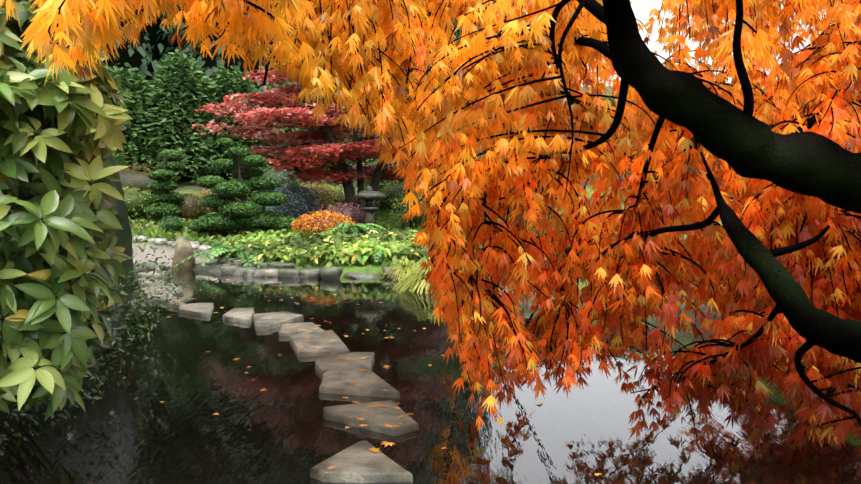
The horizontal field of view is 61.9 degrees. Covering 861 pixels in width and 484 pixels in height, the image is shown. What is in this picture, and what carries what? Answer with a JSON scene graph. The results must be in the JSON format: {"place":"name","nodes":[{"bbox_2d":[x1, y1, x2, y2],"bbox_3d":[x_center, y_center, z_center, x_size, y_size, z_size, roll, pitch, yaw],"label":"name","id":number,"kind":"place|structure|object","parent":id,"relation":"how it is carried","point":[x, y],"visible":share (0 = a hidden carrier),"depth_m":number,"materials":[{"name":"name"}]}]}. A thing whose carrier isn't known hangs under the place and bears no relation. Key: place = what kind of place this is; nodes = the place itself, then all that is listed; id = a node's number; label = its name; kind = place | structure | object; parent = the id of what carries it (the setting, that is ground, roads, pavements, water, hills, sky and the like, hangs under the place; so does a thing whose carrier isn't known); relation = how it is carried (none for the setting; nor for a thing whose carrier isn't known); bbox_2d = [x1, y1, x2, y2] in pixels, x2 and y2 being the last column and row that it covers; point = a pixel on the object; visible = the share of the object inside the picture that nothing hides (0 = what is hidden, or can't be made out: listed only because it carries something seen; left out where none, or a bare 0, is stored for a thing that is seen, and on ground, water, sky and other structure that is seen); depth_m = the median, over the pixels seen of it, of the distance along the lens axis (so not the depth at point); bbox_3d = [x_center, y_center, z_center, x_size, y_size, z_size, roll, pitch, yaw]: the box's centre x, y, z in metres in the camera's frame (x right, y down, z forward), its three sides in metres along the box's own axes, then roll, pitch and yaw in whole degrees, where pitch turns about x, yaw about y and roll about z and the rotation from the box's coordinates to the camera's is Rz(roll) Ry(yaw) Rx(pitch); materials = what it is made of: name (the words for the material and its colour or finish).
{"place":"outdoors","nodes":[
{"label":"outdoors","id":0,"kind":"place"},
{"bbox_2d":[0,0,860,455],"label":"weeping maple","id":1,"kind":"object","parent":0,"point":[100,28],"depth_m":3.48,"materials":[{"name":"orange plant"}]},
{"bbox_2d":[0,269,860,483],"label":"pond water","id":2,"kind":"structure","parent":0,"point":[133,428],"depth_m":4.24,"materials":[{"name":"black liquid"}]},
{"bbox_2d":[137,266,418,482],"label":"stepping stones","id":3,"kind":"object","parent":2,"relation":"in","point":[360,462],"visible":0.6,"depth_m":4.84,"materials":[{"name":"grey stone"}]},
{"bbox_2d":[20,279,751,475],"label":"fallen leaves","id":4,"kind":"object","parent":2,"relation":"on","point":[388,425],"visible":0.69,"depth_m":4.70,"materials":[{"name":"orange plant"}]},
{"bbox_2d":[130,82,860,445],"bbox_3d":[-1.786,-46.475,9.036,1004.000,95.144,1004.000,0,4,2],"label":"ground","id":5,"kind":"structure","parent":0,"point":[682,336],"depth_m":12.43,"materials":[{"name":"green plant"}]},
{"bbox_2d":[0,0,188,444],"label":"rhododendron","id":6,"kind":"object","parent":5,"relation":"on","point":[71,237],"depth_m":3.28,"materials":[{"name":"green plant"}]},
{"bbox_2d":[145,149,185,218],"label":"cloud pine narrow foliage pads","id":7,"kind":"object","parent":5,"relation":"on","point":[159,184],"visible":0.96,"depth_m":18.82,"materials":[{"name":"green plant"}]},
{"bbox_2d":[163,155,170,192],"bbox_3d":[-7.032,-1.378,19.122,0.281,1.890,0.889,0,4,2],"label":"tree trunk","id":8,"kind":"object","parent":5,"relation":"on","point":[164,165],"visible":0.17,"depth_m":19.08,"materials":[{"name":"brown plant"}]},
{"bbox_2d":[171,235,194,270],"bbox_3d":[-4.438,0.311,12.879,0.416,0.854,0.297,-1,4,-15],"label":"standing stone","id":9,"kind":"object","parent":5,"relation":"on","point":[183,249],"visible":0.62,"depth_m":12.75,"materials":[{"name":"beige stone"}]},
{"bbox_2d":[212,145,272,235],"bbox_3d":[-4.352,-1.151,16.774,1.609,2.209,1.061,-2,4,-32],"label":"tree trunk","id":10,"kind":"object","parent":5,"relation":"on","point":[240,179],"visible":0.27,"depth_m":16.52,"materials":[{"name":"brown plant"}]},
{"bbox_2d":[187,138,299,232],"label":"big cloud pine foliage pads","id":11,"kind":"object","parent":10,"relation":"attached to","point":[234,214],"visible":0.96,"depth_m":16.35,"materials":[{"name":"green plant"}]},
{"bbox_2d":[176,206,411,267],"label":"ground cover plants","id":12,"kind":"object","parent":5,"relation":"on","point":[344,227],"visible":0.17,"depth_m":12.77,"materials":[{"name":"green plant"}]},
{"bbox_2d":[191,39,444,211],"bbox_3d":[-2.388,-2.902,18.098,7.654,5.194,5.195,0,4,2],"label":"red maple","id":13,"kind":"object","parent":5,"relation":"on","point":[365,150],"depth_m":17.89,"materials":[{"name":"red plant"}]},
{"bbox_2d":[119,144,533,240],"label":"garden shrubs","id":14,"kind":"object","parent":5,"relation":"on","point":[304,202],"visible":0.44,"depth_m":18.78,"materials":[{"name":"green plant"}]},
{"bbox_2d":[132,235,582,309],"bbox_3d":[-3.033,0.424,10.384,7.633,0.843,15.484,-2,4,-24],"label":"edging rock","id":15,"kind":"object","parent":5,"relation":"on","point":[278,269],"visible":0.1,"depth_m":11.93,"materials":[{"name":"stone"}]},
{"bbox_2d":[353,186,385,231],"bbox_3d":[-1.372,-0.711,16.182,0.755,1.123,0.709,0,4,2],"label":"stone lantern","id":16,"kind":"object","parent":5,"relation":"on","point":[368,196],"visible":0.81,"depth_m":16.04,"materials":[{"name":"grey stone"}]},
{"bbox_2d":[129,205,612,266],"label":"ground cover plants","id":17,"kind":"object","parent":5,"relation":"on","point":[328,247],"visible":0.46,"depth_m":13.33,"materials":[{"name":"green plant"}]},
{"bbox_2d":[381,256,500,297],"bbox_3d":[-0.047,0.681,10.446,1.734,0.991,3.532,-2,4,-24],"label":"golden grass clump","id":18,"kind":"object","parent":5,"relation":"on","point":[405,266],"visible":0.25,"depth_m":10.14,"materials":[{"name":"green plant"}]},
{"bbox_2d":[100,1,860,182],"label":"trees","id":19,"kind":"object","parent":5,"relation":"on","point":[166,83],"depth_m":28.40,"materials":[{"name":"green plant"}]},
{"bbox_2d":[494,0,843,86],"label":"sky","id":20,"kind":"structure","parent":0,"point":[641,9],"materials":[{"name":"white"}]}
]}

